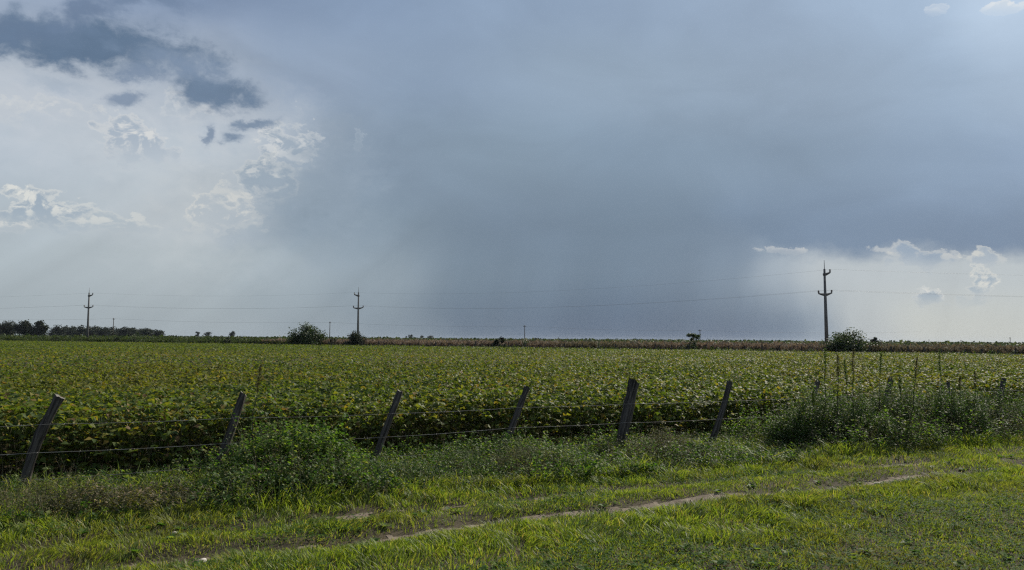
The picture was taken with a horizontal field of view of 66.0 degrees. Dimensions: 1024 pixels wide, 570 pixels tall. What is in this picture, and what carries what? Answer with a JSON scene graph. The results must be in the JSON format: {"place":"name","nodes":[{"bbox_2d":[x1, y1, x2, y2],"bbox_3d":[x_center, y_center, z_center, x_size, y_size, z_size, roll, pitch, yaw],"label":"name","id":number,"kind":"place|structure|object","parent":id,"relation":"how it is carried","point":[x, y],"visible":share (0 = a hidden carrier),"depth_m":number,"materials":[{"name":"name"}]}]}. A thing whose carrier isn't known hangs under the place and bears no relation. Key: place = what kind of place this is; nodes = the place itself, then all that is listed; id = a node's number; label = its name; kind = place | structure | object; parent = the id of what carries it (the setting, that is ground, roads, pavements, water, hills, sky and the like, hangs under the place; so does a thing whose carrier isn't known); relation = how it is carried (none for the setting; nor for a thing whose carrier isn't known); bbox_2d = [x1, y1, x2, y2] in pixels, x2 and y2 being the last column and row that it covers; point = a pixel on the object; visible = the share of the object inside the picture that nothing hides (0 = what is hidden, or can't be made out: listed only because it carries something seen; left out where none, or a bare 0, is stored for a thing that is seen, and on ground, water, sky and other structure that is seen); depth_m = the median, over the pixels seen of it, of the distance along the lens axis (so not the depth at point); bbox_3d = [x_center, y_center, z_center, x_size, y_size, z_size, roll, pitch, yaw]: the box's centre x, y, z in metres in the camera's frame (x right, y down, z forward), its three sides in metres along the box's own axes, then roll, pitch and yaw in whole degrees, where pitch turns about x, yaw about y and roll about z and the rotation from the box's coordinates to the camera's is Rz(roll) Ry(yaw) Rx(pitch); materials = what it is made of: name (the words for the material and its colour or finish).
{"place":"outdoors","nodes":[
{"label":"outdoors","id":0,"kind":"place"},
{"bbox_2d":[0,344,1023,569],"bbox_3d":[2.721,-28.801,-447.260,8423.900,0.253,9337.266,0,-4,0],"label":"ground","id":1,"kind":"structure","parent":0,"point":[458,522],"depth_m":8.19,"materials":[{"name":"green plant"}]},
{"bbox_2d":[0,320,20,335],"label":"dark tree","id":2,"kind":"object","parent":1,"relation":"on","point":[7,327],"visible":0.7,"depth_m":427.01,"materials":[{"name":"green plant"}]},
{"bbox_2d":[13,319,37,335],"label":"dark tree","id":3,"kind":"object","parent":1,"relation":"on","point":[24,327],"visible":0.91,"depth_m":417.64,"materials":[{"name":"green plant"}]},
{"bbox_2d":[31,320,48,335],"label":"dark tree","id":4,"kind":"object","parent":1,"relation":"on","point":[40,327],"visible":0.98,"depth_m":422.54,"materials":[{"name":"green plant"}]},
{"bbox_2d":[19,394,64,491],"bbox_3d":[-6.143,2.223,10.123,0.198,1.688,0.126,20,-12,-24],"label":"fence post","id":5,"kind":"object","parent":1,"relation":"on","point":[40,433],"visible":0.66,"depth_m":10.13,"materials":[{"name":"grey wood"}]},
{"bbox_2d":[48,324,66,335],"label":"horizon tree","id":6,"kind":"object","parent":1,"relation":"on","point":[55,331],"visible":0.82,"depth_m":598.11,"materials":[{"name":"green plant"}]},
{"bbox_2d":[0,467,121,521],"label":"scrubby bush","id":7,"kind":"object","parent":1,"relation":"on","point":[16,492],"visible":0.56,"depth_m":8.44,"materials":[{"name":"green plant"}]},
{"bbox_2d":[62,325,75,335],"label":"horizon tree","id":8,"kind":"object","parent":1,"relation":"on","point":[68,331],"visible":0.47,"depth_m":610.30,"materials":[{"name":"green plant"}]},
{"bbox_2d":[69,325,86,335],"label":"horizon tree","id":9,"kind":"object","parent":1,"relation":"on","point":[81,330],"visible":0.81,"depth_m":595.82,"materials":[{"name":"green plant"}]},
{"bbox_2d":[84,293,93,336],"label":"power pole","id":10,"kind":"object","parent":1,"relation":"on","point":[87,331],"visible":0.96,"depth_m":168.77,"materials":[{"name":"concrete"}]},
{"bbox_2d":[86,326,95,335],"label":"horizon tree","id":11,"kind":"object","parent":1,"relation":"on","point":[92,332],"visible":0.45,"depth_m":608.06,"materials":[{"name":"green plant"}]},
{"bbox_2d":[95,327,114,335],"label":"horizon tree","id":12,"kind":"object","parent":1,"relation":"on","point":[104,331],"visible":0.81,"depth_m":595.85,"materials":[{"name":"green plant"}]},
{"bbox_2d":[108,326,117,334],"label":"horizon tree","id":13,"kind":"object","parent":1,"relation":"on","point":[110,329],"visible":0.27,"depth_m":608.92,"materials":[{"name":"green plant"}]},
{"bbox_2d":[109,336,123,342],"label":"round bush","id":14,"kind":"object","parent":1,"relation":"on","point":[117,339],"visible":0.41,"depth_m":146.66,"materials":[{"name":"green plant"}]},
{"bbox_2d":[31,467,224,518],"bbox_3d":[-4.306,2.380,8.911,2.070,0.590,1.701,0,-4,0],"label":"scrubby bush","id":15,"kind":"object","parent":1,"relation":"on","point":[123,494],"visible":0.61,"depth_m":8.56,"materials":[{"name":"green plant"}]},
{"bbox_2d":[117,326,138,335],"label":"horizon tree","id":16,"kind":"object","parent":1,"relation":"on","point":[124,331],"visible":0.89,"depth_m":597.21,"materials":[{"name":"green plant"}]},
{"bbox_2d":[126,332,144,342],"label":"round bush","id":17,"kind":"object","parent":1,"relation":"on","point":[135,339],"visible":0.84,"depth_m":144.37,"materials":[{"name":"green plant"}]},
{"bbox_2d":[137,328,153,335],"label":"horizon tree","id":18,"kind":"object","parent":1,"relation":"on","point":[146,331],"visible":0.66,"depth_m":595.05,"materials":[{"name":"green plant"}]},
{"bbox_2d":[151,329,165,335],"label":"horizon tree","id":19,"kind":"object","parent":1,"relation":"on","point":[158,333],"visible":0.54,"depth_m":609.70,"materials":[{"name":"green plant"}]},
{"bbox_2d":[0,336,324,347],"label":"green scrub","id":20,"kind":"object","parent":1,"relation":"on","point":[173,340],"visible":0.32,"depth_m":148.10,"materials":[{"name":"green plant"}]},
{"bbox_2d":[223,337,231,342],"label":"round bush","id":21,"kind":"object","parent":1,"relation":"on","point":[227,341],"visible":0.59,"depth_m":133.16,"materials":[{"name":"green plant"}]},
{"bbox_2d":[209,391,246,476],"bbox_3d":[-4.067,2.310,11.135,0.133,1.655,0.133,22,-13,-24],"label":"fence post","id":22,"kind":"object","parent":1,"relation":"on","point":[240,402],"visible":0.51,"depth_m":11.16,"materials":[{"name":"grey wood"}]},
{"bbox_2d":[178,472,282,506],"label":"leafy bush","id":23,"kind":"object","parent":1,"relation":"on","point":[226,479],"visible":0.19,"depth_m":9.33,"materials":[{"name":"green plant"}]},
{"bbox_2d":[246,363,262,448],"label":"tall weed","id":24,"kind":"object","parent":1,"relation":"on","point":[257,382],"visible":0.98,"depth_m":10.51,"materials":[{"name":"green plant"}]},
{"bbox_2d":[230,461,288,500],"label":"broad leaved weed","id":25,"kind":"object","parent":1,"relation":"on","point":[262,484],"visible":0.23,"depth_m":9.54,"materials":[{"name":"green plant"}]},
{"bbox_2d":[221,399,356,478],"bbox_3d":[-2.955,2.173,10.633,1.794,1.230,1.708,0,-4,0],"label":"leafy bush","id":26,"kind":"object","parent":1,"relation":"on","point":[303,439],"visible":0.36,"depth_m":10.39,"materials":[{"name":"green plant"}]},
{"bbox_2d":[261,451,352,502],"bbox_3d":[-2.529,2.364,9.746,1.221,0.696,0.997,0,-4,0],"label":"leafy bush","id":27,"kind":"object","parent":1,"relation":"on","point":[317,466],"visible":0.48,"depth_m":9.57,"materials":[{"name":"green plant"}]},
{"bbox_2d":[285,322,329,344],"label":"spreading tree","id":28,"kind":"object","parent":1,"relation":"on","point":[308,335],"visible":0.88,"depth_m":124.63,"materials":[{"name":"green plant"}]},
{"bbox_2d":[327,338,337,345],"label":"round bush","id":29,"kind":"object","parent":1,"relation":"on","point":[331,342],"visible":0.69,"depth_m":122.27,"materials":[{"name":"green plant"}]},
{"bbox_2d":[302,433,370,470],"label":"leafy bush","id":30,"kind":"object","parent":1,"relation":"on","point":[339,448],"visible":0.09,"depth_m":10.51,"materials":[{"name":"green plant"}]},
{"bbox_2d":[343,330,366,344],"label":"round bush","id":31,"kind":"object","parent":1,"relation":"on","point":[355,338],"visible":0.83,"depth_m":119.87,"materials":[{"name":"green plant"}]},
{"bbox_2d":[353,287,363,334],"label":"power pole","id":32,"kind":"object","parent":1,"relation":"on","point":[358,308],"visible":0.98,"depth_m":156.88,"materials":[{"name":"concrete"}]},
{"bbox_2d":[13,269,990,296],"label":"power line","id":33,"kind":"object","parent":32,"relation":"hanging from","point":[581,289],"visible":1,"depth_m":117.43,"materials":[{"name":"metal"}]},
{"bbox_2d":[28,290,997,308],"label":"power line","id":34,"kind":"object","parent":32,"relation":"hanging from","point":[413,307],"visible":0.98,"depth_m":158.09,"materials":[{"name":"metal"}]},
{"bbox_2d":[317,456,401,494],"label":"broad leaved weed","id":35,"kind":"object","parent":1,"relation":"on","point":[348,476],"visible":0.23,"depth_m":9.70,"materials":[{"name":"green plant"}]},
{"bbox_2d":[0,340,770,353],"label":"distant soybean crop","id":36,"kind":"object","parent":1,"relation":"on","point":[52,345],"visible":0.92,"depth_m":88.34,"materials":[{"name":"green plant"}]},
{"bbox_2d":[373,390,402,459],"bbox_3d":[-2.015,2.419,12.172,0.118,1.670,0.128,24,-14,-23],"label":"fence post","id":37,"kind":"object","parent":1,"relation":"on","point":[389,419],"visible":0.61,"depth_m":12.21,"materials":[{"name":"grey wood"}]},
{"bbox_2d":[353,450,463,487],"bbox_3d":[-1.479,2.526,10.634,1.639,0.542,1.181,3,-5,-36],"label":"scrubby bush","id":38,"kind":"object","parent":1,"relation":"on","point":[409,467],"visible":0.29,"depth_m":10.52,"materials":[{"name":"green plant"}]},
{"bbox_2d":[432,440,506,477],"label":"scrubby bush","id":39,"kind":"object","parent":1,"relation":"on","point":[467,461],"visible":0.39,"depth_m":11.34,"materials":[{"name":"green plant"}]},
{"bbox_2d":[490,339,500,346],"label":"twin bush","id":40,"kind":"object","parent":1,"relation":"on","point":[496,342],"visible":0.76,"depth_m":108.77,"materials":[{"name":"green plant"}]},
{"bbox_2d":[499,336,505,347],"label":"twin bush","id":41,"kind":"object","parent":1,"relation":"on","point":[502,341],"visible":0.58,"depth_m":108.34,"materials":[{"name":"green plant"}]},
{"bbox_2d":[0,388,1021,480],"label":"soybean stems","id":42,"kind":"object","parent":1,"relation":"on","point":[148,453],"visible":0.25,"depth_m":13.15,"materials":[{"name":"green plant"}]},
{"bbox_2d":[0,339,1021,360],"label":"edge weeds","id":43,"kind":"object","parent":1,"relation":"on","point":[948,352],"visible":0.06,"depth_m":96.86,"materials":[{"name":"green plant"}]},
{"bbox_2d":[0,402,1022,510],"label":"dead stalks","id":44,"kind":"object","parent":1,"relation":"on","point":[464,458],"visible":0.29,"depth_m":11.64,"materials":[{"name":"brown plant"}]},
{"bbox_2d":[0,348,1023,475],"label":"soybean crop","id":45,"kind":"object","parent":1,"relation":"on","point":[135,391],"visible":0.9,"depth_m":17.74,"materials":[{"name":"green plant"}]},
{"bbox_2d":[0,367,1023,529],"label":"undergrowth","id":46,"kind":"object","parent":1,"relation":"on","point":[641,466],"visible":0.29,"depth_m":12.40,"materials":[{"name":"green plant"}]},
{"bbox_2d":[0,333,1023,346],"bbox_3d":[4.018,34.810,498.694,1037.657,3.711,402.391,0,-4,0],"label":"distant hedge","id":47,"kind":"object","parent":1,"relation":"on","point":[908,342],"visible":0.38,"depth_m":326.87,"materials":[{"name":"green plant"}]},
{"bbox_2d":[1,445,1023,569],"bbox_3d":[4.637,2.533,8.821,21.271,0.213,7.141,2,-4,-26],"label":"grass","id":48,"kind":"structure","parent":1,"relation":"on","point":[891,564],"depth_m":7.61,"materials":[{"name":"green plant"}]},
{"bbox_2d":[503,385,529,446],"bbox_3d":[-0.050,2.490,13.130,0.123,1.728,0.130,28,-15,-22],"label":"fence post","id":49,"kind":"object","parent":1,"relation":"on","point":[521,402],"visible":0.52,"depth_m":13.18,"materials":[{"name":"grey wood"}]},
{"bbox_2d":[21,444,1023,569],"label":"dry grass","id":50,"kind":"structure","parent":1,"relation":"on","point":[671,528],"depth_m":8.06,"materials":[{"name":"beige plant"}]},
{"bbox_2d":[522,340,529,347],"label":"round bush","id":51,"kind":"object","parent":1,"relation":"on","point":[525,342],"visible":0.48,"depth_m":106.59,"materials":[{"name":"green plant"}]},
{"bbox_2d":[481,433,574,476],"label":"scrubby bush","id":52,"kind":"object","parent":1,"relation":"on","point":[520,453],"visible":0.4,"depth_m":11.38,"materials":[{"name":"green plant"}]},
{"bbox_2d":[65,445,1018,569],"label":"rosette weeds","id":53,"kind":"object","parent":1,"relation":"on","point":[602,505],"visible":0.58,"depth_m":7.63,"materials":[{"name":"green plant"}]},
{"bbox_2d":[107,436,1023,569],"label":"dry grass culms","id":54,"kind":"object","parent":1,"relation":"on","point":[688,501],"visible":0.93,"depth_m":8.49,"materials":[{"name":"beige plant"}]},
{"bbox_2d":[615,378,638,453],"bbox_3d":[2.024,2.545,14.186,0.222,1.736,0.183,19,-11,-24],"label":"fence post","id":55,"kind":"object","parent":1,"relation":"on","point":[628,406],"visible":0.67,"depth_m":14.18,"materials":[{"name":"grey wood"}]},
{"bbox_2d":[0,390,1022,426],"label":"fence wire","id":56,"kind":"object","parent":55,"relation":"attached to","point":[432,412],"visible":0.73,"depth_m":12.23,"materials":[{"name":"grey metal"}]},
{"bbox_2d":[260,337,1023,359],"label":"dry maize","id":57,"kind":"object","parent":1,"relation":"on","point":[916,348],"visible":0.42,"depth_m":99.18,"materials":[{"name":"brown plant"}]},
{"bbox_2d":[625,421,712,464],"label":"scrubby bush","id":58,"kind":"object","parent":1,"relation":"on","point":[663,438],"visible":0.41,"depth_m":13.00,"materials":[{"name":"green plant"}]},
{"bbox_2d":[679,343,698,349],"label":"round bush","id":59,"kind":"object","parent":1,"relation":"on","point":[685,348],"visible":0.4,"depth_m":96.08,"materials":[{"name":"green plant"}]},
{"bbox_2d":[685,331,700,348],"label":"spindly tree","id":60,"kind":"object","parent":1,"relation":"on","point":[693,336],"visible":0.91,"depth_m":97.06,"materials":[{"name":"green plant"}]},
{"bbox_2d":[709,380,731,441],"bbox_3d":[3.939,2.668,15.110,0.136,1.760,0.130,28,-15,-22],"label":"fence post","id":61,"kind":"object","parent":1,"relation":"on","point":[718,422],"visible":0.69,"depth_m":15.13,"materials":[{"name":"grey wood"}]},
{"bbox_2d":[761,363,853,448],"bbox_3d":[5.681,2.334,14.925,1.871,1.691,1.896,0,-4,0],"label":"tall weed bush","id":62,"kind":"object","parent":1,"relation":"on","point":[795,417],"visible":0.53,"depth_m":14.65,"materials":[{"name":"green plant"}]},
{"bbox_2d":[804,379,819,417],"bbox_3d":[6.045,2.750,16.171,0.133,1.729,0.120,28,-15,-22],"label":"fence post","id":63,"kind":"object","parent":1,"relation":"on","point":[818,385],"visible":0.14,"depth_m":16.31,"materials":[{"name":"grey wood"}]},
{"bbox_2d":[810,389,815,444],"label":"tall weed","id":64,"kind":"object","parent":1,"relation":"on","point":[813,399],"visible":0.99,"depth_m":13.94,"materials":[{"name":"green plant"}]},
{"bbox_2d":[817,263,832,342],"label":"power pole","id":65,"kind":"object","parent":1,"relation":"on","point":[825,294],"visible":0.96,"depth_m":97.98,"materials":[{"name":"concrete"}]},
{"bbox_2d":[26,290,1007,308],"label":"power line","id":66,"kind":"object","parent":65,"relation":"hanging from","point":[572,306],"visible":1,"depth_m":124.37,"materials":[{"name":"metal"}]},
{"bbox_2d":[822,348,827,430],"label":"tall weed","id":67,"kind":"object","parent":1,"relation":"on","point":[824,371],"visible":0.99,"depth_m":14.54,"materials":[{"name":"green plant"}]},
{"bbox_2d":[835,354,840,438],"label":"tall weed","id":68,"kind":"object","parent":1,"relation":"on","point":[837,369],"visible":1,"depth_m":14.12,"materials":[{"name":"green plant"}]},
{"bbox_2d":[842,358,851,407],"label":"tall weed","id":69,"kind":"object","parent":1,"relation":"on","point":[845,366],"visible":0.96,"depth_m":15.34,"materials":[{"name":"green plant"}]},
{"bbox_2d":[819,327,884,352],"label":"bush","id":70,"kind":"object","parent":1,"relation":"on","point":[849,341],"visible":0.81,"depth_m":87.97,"materials":[{"name":"green plant"}]},
{"bbox_2d":[851,349,856,421],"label":"tall weed","id":71,"kind":"object","parent":1,"relation":"on","point":[853,365],"visible":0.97,"depth_m":14.58,"materials":[{"name":"green plant"}]},
{"bbox_2d":[814,368,906,447],"bbox_3d":[6.388,2.362,14.731,1.749,1.620,1.637,0,-4,0],"label":"tall weed bush","id":72,"kind":"object","parent":1,"relation":"on","point":[872,415],"visible":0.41,"depth_m":14.46,"materials":[{"name":"green plant"}]},
{"bbox_2d":[869,336,879,342],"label":"tree","id":73,"kind":"object","parent":1,"relation":"on","point":[874,340],"visible":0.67,"depth_m":259.09,"materials":[{"name":"green plant"}]},
{"bbox_2d":[877,352,882,416],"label":"tall weed","id":74,"kind":"object","parent":1,"relation":"on","point":[880,361],"visible":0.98,"depth_m":15.49,"materials":[{"name":"green plant"}]},
{"bbox_2d":[884,377,893,400],"bbox_3d":[8.054,2.836,17.171,0.144,1.744,0.133,28,-15,-22],"label":"fence post","id":75,"kind":"object","parent":1,"relation":"on","point":[890,380],"visible":0.2,"depth_m":17.31,"materials":[{"name":"grey wood"}]},
{"bbox_2d":[896,375,904,437],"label":"tall weed","id":76,"kind":"object","parent":1,"relation":"on","point":[900,381],"visible":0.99,"depth_m":14.69,"materials":[{"name":"green plant"}]},
{"bbox_2d":[856,362,947,440],"bbox_3d":[7.748,2.398,15.817,1.925,1.703,1.808,0,-4,0],"label":"tall weed bush","id":77,"kind":"object","parent":1,"relation":"on","point":[882,403],"visible":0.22,"depth_m":15.57,"materials":[{"name":"green plant"}]},
{"bbox_2d":[912,357,918,416],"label":"tall weed","id":78,"kind":"object","parent":1,"relation":"on","point":[916,363],"visible":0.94,"depth_m":15.34,"materials":[{"name":"green plant"}]},
{"bbox_2d":[937,349,941,402],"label":"tall weed","id":79,"kind":"object","parent":1,"relation":"on","point":[939,363],"visible":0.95,"depth_m":16.14,"materials":[{"name":"green plant"}]},
{"bbox_2d":[892,373,996,437],"bbox_3d":[8.676,2.499,15.942,1.982,1.539,1.883,0,-4,0],"label":"tall weed bush","id":80,"kind":"object","parent":1,"relation":"on","point":[955,405],"visible":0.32,"depth_m":15.59,"materials":[{"name":"green plant"}]},
{"bbox_2d":[946,380,950,401],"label":"fence post","id":81,"kind":"object","parent":1,"relation":"on","point":[948,384],"visible":0.25,"depth_m":18.18,"materials":[{"name":"grey wood"}]},
{"bbox_2d":[1,434,760,481],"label":"fence wire","id":82,"kind":"object","parent":81,"relation":"attached to","point":[357,458],"visible":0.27,"depth_m":10.84,"materials":[{"name":"grey metal"}]},
{"bbox_2d":[5,404,1010,454],"bbox_3d":[4.450,2.584,15.293,28.312,0.079,0.032,2,-4,-26],"label":"fence wire","id":83,"kind":"object","parent":81,"relation":"attached to","point":[387,437],"visible":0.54,"depth_m":12.37,"materials":[{"name":"grey metal"}]},
{"bbox_2d":[958,375,961,400],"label":"tall weed","id":84,"kind":"object","parent":1,"relation":"on","point":[959,379],"visible":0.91,"depth_m":16.70,"materials":[{"name":"green plant"}]},
{"bbox_2d":[973,371,976,409],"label":"tall weed","id":85,"kind":"object","parent":1,"relation":"on","point":[975,374],"visible":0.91,"depth_m":16.31,"materials":[{"name":"green plant"}]},
{"bbox_2d":[950,379,1023,435],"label":"tall weed bush","id":86,"kind":"object","parent":1,"relation":"on","point":[998,399],"visible":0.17,"depth_m":16.69,"materials":[{"name":"green plant"}]},
{"bbox_2d":[997,378,1006,401],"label":"fence post","id":87,"kind":"object","parent":1,"relation":"on","point":[1002,384],"visible":0.22,"depth_m":19.08,"materials":[{"name":"grey wood"}]},
{"bbox_2d":[1009,394,1023,409],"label":"tall weed bush","id":88,"kind":"object","parent":1,"relation":"on","point":[1018,399],"visible":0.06,"depth_m":18.97,"materials":[{"name":"green plant"}]},
{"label":"utility pole","id":89,"kind":"object","parent":1,"relation":"on","visible":0},
{"bbox_2d":[73,319,887,332],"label":"overhead wire","id":90,"kind":"object","parent":89,"relation":"attached to","point":[534,326],"visible":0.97,"depth_m":329.50,"materials":[{"name":"metal"}]},
{"bbox_2d":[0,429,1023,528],"bbox_3d":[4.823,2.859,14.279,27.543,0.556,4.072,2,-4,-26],"label":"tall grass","id":91,"kind":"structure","parent":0,"point":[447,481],"depth_m":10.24,"materials":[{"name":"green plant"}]},
{"bbox_2d":[0,0,1023,342],"label":"sky","id":92,"kind":"structure","parent":0,"point":[205,156],"materials":[{"name":"grey"}]},
{"bbox_2d":[120,464,937,568],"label":"dirt track","id":93,"kind":"structure","parent":0,"point":[680,501],"depth_m":9.15,"materials":[{"name":"brown soil"}]}
]}

